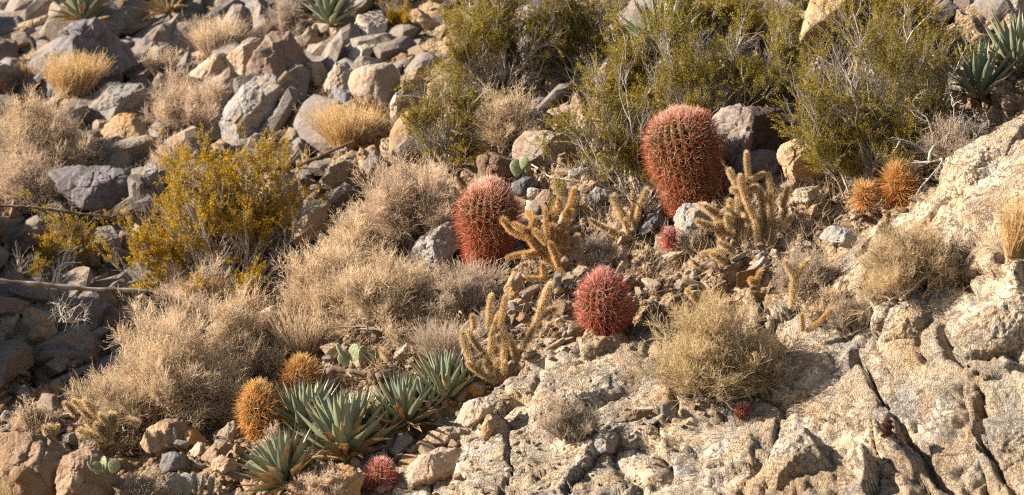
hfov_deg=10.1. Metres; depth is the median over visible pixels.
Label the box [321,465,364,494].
boulder
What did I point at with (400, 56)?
boulder
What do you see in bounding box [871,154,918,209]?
barrel cactus
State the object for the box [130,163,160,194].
boulder
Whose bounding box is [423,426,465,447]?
boulder
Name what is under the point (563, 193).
creosote bush
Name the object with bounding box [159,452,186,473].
boulder
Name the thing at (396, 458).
stone
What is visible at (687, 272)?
stone
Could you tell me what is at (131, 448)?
bare bush
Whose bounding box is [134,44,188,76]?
grass tuft
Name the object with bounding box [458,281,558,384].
cholla cactus
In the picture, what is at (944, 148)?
dry shrub
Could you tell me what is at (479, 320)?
stone
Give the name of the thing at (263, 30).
stone
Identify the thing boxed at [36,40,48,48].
stone
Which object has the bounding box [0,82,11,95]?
barrel cactus
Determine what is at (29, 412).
dry shrub
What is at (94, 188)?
boulder
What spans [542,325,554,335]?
stone
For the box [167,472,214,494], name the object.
prickly pear
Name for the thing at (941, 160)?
bare bush
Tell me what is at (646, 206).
bare bush
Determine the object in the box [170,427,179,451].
stone
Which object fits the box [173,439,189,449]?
stone
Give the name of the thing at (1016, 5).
boulder
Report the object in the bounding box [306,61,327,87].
boulder
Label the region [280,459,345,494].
dry shrub
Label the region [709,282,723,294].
stone
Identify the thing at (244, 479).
stone
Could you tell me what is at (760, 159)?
boulder
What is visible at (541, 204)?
boulder
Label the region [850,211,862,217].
stone
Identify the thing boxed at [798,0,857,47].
boulder
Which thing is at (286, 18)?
dry shrub
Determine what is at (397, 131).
boulder
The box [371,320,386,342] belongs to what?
stone
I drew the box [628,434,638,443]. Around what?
stone
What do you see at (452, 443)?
stone
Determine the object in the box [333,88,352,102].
boulder
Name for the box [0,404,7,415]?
stone
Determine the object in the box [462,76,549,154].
dry shrub
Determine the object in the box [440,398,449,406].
boulder
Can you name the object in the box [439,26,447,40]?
stone
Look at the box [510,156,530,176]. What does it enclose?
prickly pear
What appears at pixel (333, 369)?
dead log
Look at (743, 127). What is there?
boulder
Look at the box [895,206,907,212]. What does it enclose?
stone
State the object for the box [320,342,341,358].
boulder
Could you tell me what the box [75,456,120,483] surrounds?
prickly pear
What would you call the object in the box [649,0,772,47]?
creosote bush
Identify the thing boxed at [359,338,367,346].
stone
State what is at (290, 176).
boulder
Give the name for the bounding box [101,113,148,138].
boulder
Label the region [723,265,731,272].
stone
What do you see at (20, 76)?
stone
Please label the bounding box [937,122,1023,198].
bedrock outcrop
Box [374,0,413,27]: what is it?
creosote bush
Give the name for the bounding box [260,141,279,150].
boulder
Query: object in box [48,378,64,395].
stone
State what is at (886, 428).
barrel cactus
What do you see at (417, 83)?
boulder
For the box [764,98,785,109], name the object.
boulder
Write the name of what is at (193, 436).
boulder
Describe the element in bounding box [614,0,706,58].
agave
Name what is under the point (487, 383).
stone
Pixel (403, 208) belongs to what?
dry shrub
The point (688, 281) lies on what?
stone
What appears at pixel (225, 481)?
stone
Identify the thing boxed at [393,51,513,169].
creosote bush
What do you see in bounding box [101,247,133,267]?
stone
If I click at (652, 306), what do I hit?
stone
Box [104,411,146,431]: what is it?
bare bush
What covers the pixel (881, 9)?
creosote bush
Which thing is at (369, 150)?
boulder
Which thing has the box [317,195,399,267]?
dry shrub
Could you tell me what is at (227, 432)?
boulder
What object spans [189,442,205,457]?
boulder
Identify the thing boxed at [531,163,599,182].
dead branch
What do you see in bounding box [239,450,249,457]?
stone
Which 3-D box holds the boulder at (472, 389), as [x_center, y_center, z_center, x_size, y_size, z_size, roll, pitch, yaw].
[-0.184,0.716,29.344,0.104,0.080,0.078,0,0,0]
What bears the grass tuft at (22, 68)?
on the hillside
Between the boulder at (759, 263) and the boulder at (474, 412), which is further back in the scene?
the boulder at (759, 263)
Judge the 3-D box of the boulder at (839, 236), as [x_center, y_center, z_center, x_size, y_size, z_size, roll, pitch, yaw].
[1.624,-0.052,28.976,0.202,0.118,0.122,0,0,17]
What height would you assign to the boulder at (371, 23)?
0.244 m
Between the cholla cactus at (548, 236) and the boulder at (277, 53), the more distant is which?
the boulder at (277, 53)
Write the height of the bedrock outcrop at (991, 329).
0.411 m
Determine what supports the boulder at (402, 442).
on the hillside
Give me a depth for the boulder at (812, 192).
29.74 m
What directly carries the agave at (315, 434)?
on the hillside
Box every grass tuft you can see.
[1,409,61,435]
[12,59,39,80]
[29,44,117,98]
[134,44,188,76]
[173,8,257,57]
[250,299,346,354]
[292,94,400,147]
[296,266,375,324]
[395,312,497,364]
[432,248,508,294]
[992,189,1023,256]
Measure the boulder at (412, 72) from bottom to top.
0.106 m
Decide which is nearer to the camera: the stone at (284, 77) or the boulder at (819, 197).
the boulder at (819, 197)
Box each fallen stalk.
[0,202,121,224]
[0,278,145,292]
[296,131,387,167]
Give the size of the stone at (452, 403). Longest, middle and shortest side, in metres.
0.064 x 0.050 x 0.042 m
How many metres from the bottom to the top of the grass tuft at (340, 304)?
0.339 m
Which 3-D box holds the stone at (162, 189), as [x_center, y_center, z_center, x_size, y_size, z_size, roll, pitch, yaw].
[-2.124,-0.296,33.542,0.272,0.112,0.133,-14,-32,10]
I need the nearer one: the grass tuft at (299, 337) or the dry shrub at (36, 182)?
the grass tuft at (299, 337)
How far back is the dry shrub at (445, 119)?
32.49 m
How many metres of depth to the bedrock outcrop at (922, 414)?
28.04 m
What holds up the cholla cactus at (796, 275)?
on the hillside
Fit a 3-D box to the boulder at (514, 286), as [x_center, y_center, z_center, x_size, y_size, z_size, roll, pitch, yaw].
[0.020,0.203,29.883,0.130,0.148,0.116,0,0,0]
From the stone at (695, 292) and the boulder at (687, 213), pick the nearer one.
the stone at (695, 292)
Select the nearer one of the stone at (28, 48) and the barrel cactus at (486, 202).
the barrel cactus at (486, 202)
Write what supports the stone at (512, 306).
on the hillside
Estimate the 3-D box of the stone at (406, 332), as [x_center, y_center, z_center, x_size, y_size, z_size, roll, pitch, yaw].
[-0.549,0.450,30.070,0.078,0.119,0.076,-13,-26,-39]
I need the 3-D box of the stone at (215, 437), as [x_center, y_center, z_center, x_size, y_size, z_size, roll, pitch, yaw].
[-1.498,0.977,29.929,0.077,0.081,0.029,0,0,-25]
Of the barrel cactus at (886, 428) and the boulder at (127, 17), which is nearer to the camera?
the barrel cactus at (886, 428)
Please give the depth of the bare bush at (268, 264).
32.61 m
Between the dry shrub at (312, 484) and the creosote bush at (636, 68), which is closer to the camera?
the dry shrub at (312, 484)
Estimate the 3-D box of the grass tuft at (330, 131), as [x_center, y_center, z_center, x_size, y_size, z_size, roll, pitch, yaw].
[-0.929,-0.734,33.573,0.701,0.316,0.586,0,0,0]
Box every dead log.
[326,361,382,380]
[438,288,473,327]
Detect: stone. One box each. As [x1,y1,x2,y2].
[0,57,21,79]
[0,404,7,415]
[2,61,25,81]
[18,43,36,52]
[22,389,29,407]
[26,202,40,218]
[34,246,48,256]
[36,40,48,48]
[37,393,65,413]
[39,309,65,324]
[47,1,59,16]
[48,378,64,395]
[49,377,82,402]
[67,306,87,326]
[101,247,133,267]
[114,0,130,7]
[158,184,165,195]
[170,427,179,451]
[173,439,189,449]
[192,462,207,470]
[213,430,220,443]
[219,478,230,484]
[233,443,245,454]
[238,23,276,43]
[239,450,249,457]
[239,475,250,489]
[277,71,298,87]
[322,356,336,363]
[333,57,353,68]
[342,346,349,354]
[349,338,360,344]
[351,456,361,466]
[356,128,368,146]
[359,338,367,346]
[367,369,378,385]
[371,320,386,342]
[373,484,386,494]
[382,455,397,468]
[386,484,393,493]
[388,362,396,370]
[393,342,403,350]
[393,453,403,464]
[397,454,417,468]
[402,329,416,344]
[406,44,424,54]
[406,484,414,489]
[416,440,436,453]
[420,425,436,431]
[430,14,444,25]
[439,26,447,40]
[447,399,458,407]
[447,439,458,447]
[453,472,463,480]
[454,428,464,432]
[472,382,483,397]
[475,315,485,327]
[478,379,490,385]
[482,327,489,337]
[508,313,515,330]
[509,301,517,313]
[510,329,518,333]
[520,198,527,208]
[526,198,540,215]
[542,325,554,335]
[552,273,561,296]
[552,299,567,316]
[567,235,585,244]
[602,176,614,185]
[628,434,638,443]
[646,300,658,312]
[647,419,657,423]
[660,404,668,417]
[665,293,686,304]
[682,270,690,278]
[682,277,704,288]
[684,290,701,297]
[689,259,699,266]
[692,272,706,280]
[707,261,719,271]
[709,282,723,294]
[715,411,723,421]
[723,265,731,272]
[736,268,757,287]
[839,221,852,227]
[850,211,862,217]
[880,215,887,223]
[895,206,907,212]
[908,197,916,202]
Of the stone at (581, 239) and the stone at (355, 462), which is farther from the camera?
the stone at (581, 239)
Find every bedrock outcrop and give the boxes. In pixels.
[526,351,651,424]
[765,427,833,490]
[770,348,834,390]
[875,287,931,348]
[890,392,959,451]
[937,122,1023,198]
[951,293,1023,361]
[983,416,1023,494]
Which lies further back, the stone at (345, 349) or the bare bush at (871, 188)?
the stone at (345, 349)
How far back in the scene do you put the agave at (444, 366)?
29.31 m
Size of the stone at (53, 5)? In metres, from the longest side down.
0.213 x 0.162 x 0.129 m
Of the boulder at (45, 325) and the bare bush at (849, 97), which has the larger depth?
the boulder at (45, 325)
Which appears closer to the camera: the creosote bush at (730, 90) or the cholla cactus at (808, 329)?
the cholla cactus at (808, 329)
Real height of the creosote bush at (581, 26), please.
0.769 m
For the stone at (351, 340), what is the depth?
30.10 m
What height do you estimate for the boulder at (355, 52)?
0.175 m
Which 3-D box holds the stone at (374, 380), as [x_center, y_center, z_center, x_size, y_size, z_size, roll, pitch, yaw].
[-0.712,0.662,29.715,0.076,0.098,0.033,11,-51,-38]
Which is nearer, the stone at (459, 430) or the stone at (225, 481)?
the stone at (459, 430)
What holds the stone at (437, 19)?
on the hillside
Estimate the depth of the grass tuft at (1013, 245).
28.33 m
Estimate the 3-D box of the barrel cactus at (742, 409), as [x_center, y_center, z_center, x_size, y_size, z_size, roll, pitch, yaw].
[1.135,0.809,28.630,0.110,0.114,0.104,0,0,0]
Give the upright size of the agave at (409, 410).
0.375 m
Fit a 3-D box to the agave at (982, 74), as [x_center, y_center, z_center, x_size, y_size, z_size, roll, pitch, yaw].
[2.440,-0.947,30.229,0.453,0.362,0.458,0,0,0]
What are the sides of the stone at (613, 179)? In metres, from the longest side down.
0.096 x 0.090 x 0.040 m
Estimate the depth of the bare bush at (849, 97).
29.59 m
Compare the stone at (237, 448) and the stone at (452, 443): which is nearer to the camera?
the stone at (452, 443)
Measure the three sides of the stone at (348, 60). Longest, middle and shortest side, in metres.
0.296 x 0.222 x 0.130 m
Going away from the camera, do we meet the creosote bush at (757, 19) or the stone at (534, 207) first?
the stone at (534, 207)
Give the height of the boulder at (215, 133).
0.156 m
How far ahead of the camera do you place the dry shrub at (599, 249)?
29.91 m
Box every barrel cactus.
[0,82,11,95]
[231,375,287,443]
[273,352,326,399]
[361,455,399,494]
[448,172,525,276]
[571,264,637,335]
[637,103,730,219]
[657,225,680,252]
[732,401,751,419]
[843,177,885,218]
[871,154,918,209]
[879,417,894,437]
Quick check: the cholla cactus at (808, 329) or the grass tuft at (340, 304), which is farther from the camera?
the grass tuft at (340, 304)
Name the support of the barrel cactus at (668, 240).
on the hillside
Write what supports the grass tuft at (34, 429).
on the hillside
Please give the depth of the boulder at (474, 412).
28.90 m
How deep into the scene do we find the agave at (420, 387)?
29.32 m
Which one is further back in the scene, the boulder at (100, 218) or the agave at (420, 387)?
the boulder at (100, 218)
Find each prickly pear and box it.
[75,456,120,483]
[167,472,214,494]
[336,343,379,366]
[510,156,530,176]
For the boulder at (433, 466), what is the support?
on the hillside
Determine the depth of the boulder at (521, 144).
31.21 m
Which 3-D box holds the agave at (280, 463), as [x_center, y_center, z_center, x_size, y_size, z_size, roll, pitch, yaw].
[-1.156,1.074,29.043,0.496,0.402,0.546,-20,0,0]
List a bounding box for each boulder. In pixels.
[0,37,18,60]
[0,224,21,243]
[0,313,20,341]
[0,431,68,494]
[18,15,48,28]
[20,306,57,346]
[25,17,138,98]
[48,165,130,213]
[55,445,114,494]
[62,432,75,444]
[83,82,157,129]
[92,225,123,265]
[97,208,114,219]
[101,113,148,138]
[102,308,124,337]
[104,4,147,35]
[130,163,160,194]
[140,418,190,454]
[148,45,171,62]
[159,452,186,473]
[182,427,205,447]
[189,52,227,79]
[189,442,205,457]
[201,116,222,141]
[201,441,230,465]
[211,454,238,474]
[216,420,238,442]
[219,74,282,141]
[223,37,264,74]
[224,470,242,481]
[245,31,311,85]
[253,170,303,224]
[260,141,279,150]
[261,304,280,312]
[290,200,328,243]
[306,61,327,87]
[308,88,327,97]
[318,150,358,190]
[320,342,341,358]
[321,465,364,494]
[323,62,352,94]
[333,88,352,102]
[347,44,375,60]
[348,62,400,116]
[348,145,377,186]
[355,10,388,35]
[389,107,429,155]
[389,432,413,456]
[390,88,403,119]
[391,53,411,62]
[403,81,426,96]
[403,447,461,486]
[405,444,417,453]
[406,66,424,81]
[408,8,438,30]
[411,214,463,267]
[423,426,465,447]
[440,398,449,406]
[454,394,498,427]
[467,381,485,395]
[476,152,513,179]
[479,414,496,438]
[503,273,525,297]
[508,298,529,312]
[511,176,538,196]
[512,130,587,167]
[516,312,531,323]
[521,108,552,128]
[523,187,539,198]
[525,200,541,209]
[538,200,550,207]
[568,167,590,178]
[584,186,612,206]
[592,430,619,455]
[615,409,651,422]
[638,206,668,236]
[673,201,715,243]
[711,103,792,170]
[732,149,779,179]
[749,256,767,269]
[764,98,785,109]
[776,138,820,183]
[780,177,806,191]
[792,185,819,204]
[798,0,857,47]
[798,194,825,206]
[807,203,818,216]
[819,225,859,248]
[1009,0,1023,15]
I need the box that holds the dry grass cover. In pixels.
[2,1,925,458]
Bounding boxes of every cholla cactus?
[41,423,59,436]
[61,397,141,446]
[378,346,403,371]
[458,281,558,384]
[499,186,583,282]
[587,186,650,241]
[684,288,709,304]
[690,149,795,271]
[746,269,762,286]
[781,257,811,309]
[799,307,833,332]
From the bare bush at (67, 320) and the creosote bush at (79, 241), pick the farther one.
the creosote bush at (79, 241)
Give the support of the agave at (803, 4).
on the hillside
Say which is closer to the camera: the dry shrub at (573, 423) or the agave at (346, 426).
the dry shrub at (573, 423)
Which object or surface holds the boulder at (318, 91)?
on the hillside
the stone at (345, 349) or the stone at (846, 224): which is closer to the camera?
the stone at (846, 224)
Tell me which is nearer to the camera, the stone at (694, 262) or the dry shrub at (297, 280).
the stone at (694, 262)
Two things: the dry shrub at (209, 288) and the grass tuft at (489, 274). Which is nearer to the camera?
the grass tuft at (489, 274)
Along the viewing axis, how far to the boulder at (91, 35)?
35.38 m
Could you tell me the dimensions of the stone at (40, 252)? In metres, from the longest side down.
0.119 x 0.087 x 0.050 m
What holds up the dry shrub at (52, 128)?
on the hillside
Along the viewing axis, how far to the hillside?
28.65 m
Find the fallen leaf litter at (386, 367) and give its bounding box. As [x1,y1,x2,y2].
[281,350,483,426]
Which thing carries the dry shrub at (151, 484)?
on the hillside
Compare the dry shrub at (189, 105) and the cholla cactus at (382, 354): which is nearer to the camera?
the cholla cactus at (382, 354)
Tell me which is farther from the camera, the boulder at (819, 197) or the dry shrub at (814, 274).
the boulder at (819, 197)
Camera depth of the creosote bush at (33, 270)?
32.82 m
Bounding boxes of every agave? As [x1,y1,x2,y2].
[48,0,120,26]
[132,0,199,21]
[230,420,327,494]
[270,372,347,437]
[286,0,367,26]
[289,378,402,460]
[298,415,320,457]
[360,365,448,436]
[364,396,409,434]
[391,369,451,416]
[402,340,485,401]
[446,350,493,385]
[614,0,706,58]
[787,0,809,9]
[941,33,1023,99]
[970,8,1023,71]
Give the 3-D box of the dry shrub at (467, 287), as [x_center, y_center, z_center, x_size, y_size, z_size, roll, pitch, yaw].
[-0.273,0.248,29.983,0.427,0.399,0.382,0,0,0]
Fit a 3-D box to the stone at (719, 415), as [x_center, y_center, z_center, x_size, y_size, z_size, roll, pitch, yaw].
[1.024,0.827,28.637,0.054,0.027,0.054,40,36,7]
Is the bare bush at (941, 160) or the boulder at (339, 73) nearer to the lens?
the bare bush at (941, 160)
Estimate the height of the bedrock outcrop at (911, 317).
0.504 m
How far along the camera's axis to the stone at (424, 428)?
29.35 m
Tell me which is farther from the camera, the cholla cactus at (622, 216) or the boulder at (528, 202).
the boulder at (528, 202)
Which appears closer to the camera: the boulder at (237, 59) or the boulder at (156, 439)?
the boulder at (156, 439)
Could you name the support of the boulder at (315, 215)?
on the hillside
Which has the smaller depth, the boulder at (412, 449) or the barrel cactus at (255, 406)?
the boulder at (412, 449)
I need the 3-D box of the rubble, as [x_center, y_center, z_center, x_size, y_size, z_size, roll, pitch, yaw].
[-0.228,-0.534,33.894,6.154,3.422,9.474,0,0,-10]
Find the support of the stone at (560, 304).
on the hillside
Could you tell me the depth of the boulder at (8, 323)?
32.38 m
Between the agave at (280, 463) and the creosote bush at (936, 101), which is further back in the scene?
the creosote bush at (936, 101)
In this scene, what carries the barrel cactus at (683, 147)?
on the hillside
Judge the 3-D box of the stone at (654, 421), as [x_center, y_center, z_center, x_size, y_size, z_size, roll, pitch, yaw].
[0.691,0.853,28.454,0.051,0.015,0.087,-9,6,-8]
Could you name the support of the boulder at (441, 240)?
on the hillside
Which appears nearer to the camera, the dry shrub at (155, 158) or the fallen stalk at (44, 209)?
the fallen stalk at (44, 209)
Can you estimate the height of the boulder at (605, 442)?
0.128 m
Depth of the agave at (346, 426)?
29.23 m
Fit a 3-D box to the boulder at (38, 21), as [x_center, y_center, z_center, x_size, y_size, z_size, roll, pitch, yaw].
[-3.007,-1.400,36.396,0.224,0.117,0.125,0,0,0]
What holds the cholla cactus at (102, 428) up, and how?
on the hillside
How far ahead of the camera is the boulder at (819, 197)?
29.75 m
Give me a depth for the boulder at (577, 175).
30.79 m
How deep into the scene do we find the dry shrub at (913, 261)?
28.53 m
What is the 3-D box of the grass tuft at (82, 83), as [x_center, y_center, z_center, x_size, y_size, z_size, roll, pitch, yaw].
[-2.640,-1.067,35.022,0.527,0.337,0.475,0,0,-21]
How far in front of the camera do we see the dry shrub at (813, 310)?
28.85 m
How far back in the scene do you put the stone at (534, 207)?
30.62 m
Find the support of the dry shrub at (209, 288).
on the hillside
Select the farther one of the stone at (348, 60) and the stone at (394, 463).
the stone at (348, 60)
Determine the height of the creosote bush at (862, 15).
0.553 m
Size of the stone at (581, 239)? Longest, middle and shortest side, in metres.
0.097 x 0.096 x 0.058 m
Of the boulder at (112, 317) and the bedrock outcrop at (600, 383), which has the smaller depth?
the bedrock outcrop at (600, 383)
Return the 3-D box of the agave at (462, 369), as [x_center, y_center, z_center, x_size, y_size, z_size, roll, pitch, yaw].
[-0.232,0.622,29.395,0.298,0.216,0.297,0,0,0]
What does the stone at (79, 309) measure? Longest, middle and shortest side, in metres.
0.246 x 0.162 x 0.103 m
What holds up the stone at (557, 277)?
on the hillside
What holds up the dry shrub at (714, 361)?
on the hillside
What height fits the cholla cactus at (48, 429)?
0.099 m
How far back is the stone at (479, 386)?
29.31 m
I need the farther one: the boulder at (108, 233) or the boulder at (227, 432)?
the boulder at (108, 233)
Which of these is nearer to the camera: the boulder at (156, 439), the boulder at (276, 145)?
the boulder at (156, 439)
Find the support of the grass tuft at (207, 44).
on the hillside
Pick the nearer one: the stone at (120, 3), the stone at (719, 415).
the stone at (719, 415)
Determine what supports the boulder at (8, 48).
on the hillside
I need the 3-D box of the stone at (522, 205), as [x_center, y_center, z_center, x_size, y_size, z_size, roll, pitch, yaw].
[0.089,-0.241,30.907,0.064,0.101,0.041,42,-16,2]
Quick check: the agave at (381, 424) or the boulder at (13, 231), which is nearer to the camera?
the agave at (381, 424)
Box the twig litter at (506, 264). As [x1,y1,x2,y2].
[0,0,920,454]
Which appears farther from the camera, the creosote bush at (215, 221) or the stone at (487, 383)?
the creosote bush at (215, 221)
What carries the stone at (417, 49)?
on the hillside
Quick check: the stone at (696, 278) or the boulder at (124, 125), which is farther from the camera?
the boulder at (124, 125)
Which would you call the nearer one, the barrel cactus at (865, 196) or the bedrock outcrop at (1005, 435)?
the bedrock outcrop at (1005, 435)
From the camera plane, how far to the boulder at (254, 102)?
34.31 m
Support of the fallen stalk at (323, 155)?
on the hillside
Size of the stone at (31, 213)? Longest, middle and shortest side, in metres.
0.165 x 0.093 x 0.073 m
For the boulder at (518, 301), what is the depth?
29.81 m
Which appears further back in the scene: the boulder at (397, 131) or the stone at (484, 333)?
the boulder at (397, 131)
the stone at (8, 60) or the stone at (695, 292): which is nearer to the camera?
the stone at (695, 292)
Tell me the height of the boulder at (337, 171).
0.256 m
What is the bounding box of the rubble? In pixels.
[0,0,1011,458]
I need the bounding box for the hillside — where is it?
[0,0,1023,494]
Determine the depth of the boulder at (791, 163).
29.98 m
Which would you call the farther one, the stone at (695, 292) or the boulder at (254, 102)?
the boulder at (254, 102)
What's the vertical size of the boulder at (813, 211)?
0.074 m
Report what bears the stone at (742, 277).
on the hillside
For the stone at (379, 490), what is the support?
on the hillside
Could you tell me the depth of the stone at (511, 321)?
29.77 m
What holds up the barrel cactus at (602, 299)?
on the hillside
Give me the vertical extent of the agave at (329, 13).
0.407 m
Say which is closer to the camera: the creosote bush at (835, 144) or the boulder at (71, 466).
the boulder at (71, 466)
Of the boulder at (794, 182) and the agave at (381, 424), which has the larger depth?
the boulder at (794, 182)
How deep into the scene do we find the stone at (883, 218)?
29.07 m
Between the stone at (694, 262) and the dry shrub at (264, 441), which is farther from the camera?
the stone at (694, 262)
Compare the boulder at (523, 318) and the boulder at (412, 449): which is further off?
the boulder at (523, 318)
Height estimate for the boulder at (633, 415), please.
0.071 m
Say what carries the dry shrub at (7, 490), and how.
on the hillside
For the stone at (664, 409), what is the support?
on the hillside
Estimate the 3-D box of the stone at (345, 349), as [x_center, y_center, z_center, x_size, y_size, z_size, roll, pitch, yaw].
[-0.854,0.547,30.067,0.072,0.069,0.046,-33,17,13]
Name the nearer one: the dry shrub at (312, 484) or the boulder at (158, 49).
the dry shrub at (312, 484)
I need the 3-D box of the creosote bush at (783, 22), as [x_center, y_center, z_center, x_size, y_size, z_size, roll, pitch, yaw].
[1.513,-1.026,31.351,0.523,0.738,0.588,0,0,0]
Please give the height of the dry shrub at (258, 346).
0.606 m
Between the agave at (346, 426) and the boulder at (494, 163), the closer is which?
the agave at (346, 426)
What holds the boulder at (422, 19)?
on the hillside
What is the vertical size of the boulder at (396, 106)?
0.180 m
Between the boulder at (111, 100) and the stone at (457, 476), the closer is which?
the stone at (457, 476)
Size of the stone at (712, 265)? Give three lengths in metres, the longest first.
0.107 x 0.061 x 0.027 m
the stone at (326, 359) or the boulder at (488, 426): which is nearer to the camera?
the boulder at (488, 426)
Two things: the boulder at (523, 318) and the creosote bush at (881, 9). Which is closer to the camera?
the boulder at (523, 318)
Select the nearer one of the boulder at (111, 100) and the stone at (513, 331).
the stone at (513, 331)
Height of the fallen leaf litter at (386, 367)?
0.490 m
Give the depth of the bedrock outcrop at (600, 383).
28.85 m
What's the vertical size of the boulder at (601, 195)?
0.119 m
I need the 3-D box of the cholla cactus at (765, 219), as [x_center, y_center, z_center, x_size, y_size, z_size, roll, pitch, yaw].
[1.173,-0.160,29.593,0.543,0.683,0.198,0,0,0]
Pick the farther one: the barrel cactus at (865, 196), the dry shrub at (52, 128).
the dry shrub at (52, 128)
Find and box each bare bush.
[29,238,81,292]
[46,292,93,328]
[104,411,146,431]
[109,429,142,456]
[245,230,314,283]
[617,178,671,226]
[804,57,912,125]
[852,166,885,217]
[877,83,994,216]
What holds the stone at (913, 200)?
on the hillside
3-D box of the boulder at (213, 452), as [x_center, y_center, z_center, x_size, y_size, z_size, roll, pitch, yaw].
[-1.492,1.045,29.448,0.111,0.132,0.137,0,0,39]
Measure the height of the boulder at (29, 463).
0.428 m
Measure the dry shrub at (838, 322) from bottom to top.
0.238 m
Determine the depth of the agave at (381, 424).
29.32 m
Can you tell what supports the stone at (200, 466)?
on the hillside
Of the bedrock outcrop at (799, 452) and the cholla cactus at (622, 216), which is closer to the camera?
the bedrock outcrop at (799, 452)
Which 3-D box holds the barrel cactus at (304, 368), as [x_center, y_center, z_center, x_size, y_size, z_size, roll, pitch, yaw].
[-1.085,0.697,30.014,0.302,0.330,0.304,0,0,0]
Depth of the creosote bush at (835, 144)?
29.64 m
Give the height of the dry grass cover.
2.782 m
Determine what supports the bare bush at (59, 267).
on the hillside
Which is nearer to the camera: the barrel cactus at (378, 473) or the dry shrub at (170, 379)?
the barrel cactus at (378, 473)
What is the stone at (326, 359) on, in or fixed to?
on the hillside
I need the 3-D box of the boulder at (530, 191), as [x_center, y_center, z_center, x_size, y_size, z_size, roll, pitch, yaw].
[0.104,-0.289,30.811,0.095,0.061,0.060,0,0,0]
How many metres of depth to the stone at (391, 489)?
28.99 m
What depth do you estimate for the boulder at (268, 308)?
30.66 m
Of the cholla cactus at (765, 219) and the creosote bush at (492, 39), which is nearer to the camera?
the cholla cactus at (765, 219)
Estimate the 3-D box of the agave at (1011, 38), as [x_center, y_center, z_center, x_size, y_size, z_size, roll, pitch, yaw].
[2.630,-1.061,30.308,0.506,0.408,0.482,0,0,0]
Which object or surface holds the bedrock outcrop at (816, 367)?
on the hillside
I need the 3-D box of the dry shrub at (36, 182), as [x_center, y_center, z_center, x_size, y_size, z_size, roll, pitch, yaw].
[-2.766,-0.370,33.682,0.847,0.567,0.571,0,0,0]
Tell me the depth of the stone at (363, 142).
33.51 m
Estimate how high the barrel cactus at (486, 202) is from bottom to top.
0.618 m
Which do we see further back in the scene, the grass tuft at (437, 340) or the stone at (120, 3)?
the stone at (120, 3)
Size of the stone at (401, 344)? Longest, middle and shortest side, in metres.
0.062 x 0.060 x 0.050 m
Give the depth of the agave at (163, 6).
36.16 m
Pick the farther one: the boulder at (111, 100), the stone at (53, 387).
the boulder at (111, 100)
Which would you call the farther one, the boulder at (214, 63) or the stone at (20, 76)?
the stone at (20, 76)
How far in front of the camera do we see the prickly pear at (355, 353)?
29.95 m
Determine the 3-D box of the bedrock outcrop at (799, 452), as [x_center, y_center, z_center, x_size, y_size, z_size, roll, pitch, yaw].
[1.390,1.077,27.879,0.419,0.430,0.320,0,0,0]
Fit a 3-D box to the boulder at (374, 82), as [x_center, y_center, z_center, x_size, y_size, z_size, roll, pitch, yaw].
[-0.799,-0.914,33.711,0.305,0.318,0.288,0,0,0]
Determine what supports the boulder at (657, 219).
on the hillside
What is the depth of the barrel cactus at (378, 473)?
28.98 m
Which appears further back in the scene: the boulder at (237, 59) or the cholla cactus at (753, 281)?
the boulder at (237, 59)
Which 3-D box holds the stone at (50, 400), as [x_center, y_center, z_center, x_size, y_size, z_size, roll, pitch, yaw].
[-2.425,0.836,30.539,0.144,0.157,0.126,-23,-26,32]
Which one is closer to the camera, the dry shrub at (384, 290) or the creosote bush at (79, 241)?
the dry shrub at (384, 290)
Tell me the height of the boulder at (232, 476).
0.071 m
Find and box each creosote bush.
[0,241,51,278]
[17,188,125,274]
[90,119,337,306]
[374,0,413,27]
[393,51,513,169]
[413,0,568,106]
[506,0,629,91]
[523,2,721,207]
[548,172,582,216]
[576,0,678,118]
[625,0,815,128]
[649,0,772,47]
[733,0,803,55]
[749,0,836,123]
[760,0,951,198]
[818,0,895,48]
[853,11,985,136]
[854,0,957,67]
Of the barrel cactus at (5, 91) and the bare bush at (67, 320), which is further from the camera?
the barrel cactus at (5, 91)
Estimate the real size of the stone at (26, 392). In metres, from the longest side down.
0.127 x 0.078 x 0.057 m
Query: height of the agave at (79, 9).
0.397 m
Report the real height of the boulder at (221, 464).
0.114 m
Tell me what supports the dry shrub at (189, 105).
on the hillside
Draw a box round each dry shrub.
[0,81,118,170]
[0,135,79,215]
[0,460,19,494]
[6,394,55,431]
[51,286,255,438]
[114,247,240,333]
[119,459,174,494]
[136,54,232,133]
[137,132,199,180]
[182,273,306,382]
[251,419,278,458]
[258,0,312,35]
[267,210,375,333]
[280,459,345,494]
[315,236,456,349]
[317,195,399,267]
[343,140,464,250]
[419,257,496,321]
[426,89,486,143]
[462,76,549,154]
[535,394,605,453]
[571,222,628,269]
[624,276,802,408]
[674,223,715,266]
[769,240,846,310]
[791,282,863,338]
[821,291,873,336]
[840,211,970,324]
[911,111,988,170]
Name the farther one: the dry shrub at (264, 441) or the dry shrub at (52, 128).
the dry shrub at (52, 128)
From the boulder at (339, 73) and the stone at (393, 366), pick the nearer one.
the stone at (393, 366)
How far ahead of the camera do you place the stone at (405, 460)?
29.13 m
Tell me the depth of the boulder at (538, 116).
32.02 m
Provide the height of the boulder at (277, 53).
0.417 m
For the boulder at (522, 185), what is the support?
on the hillside
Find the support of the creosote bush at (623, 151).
on the hillside
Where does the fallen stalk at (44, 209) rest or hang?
on the hillside

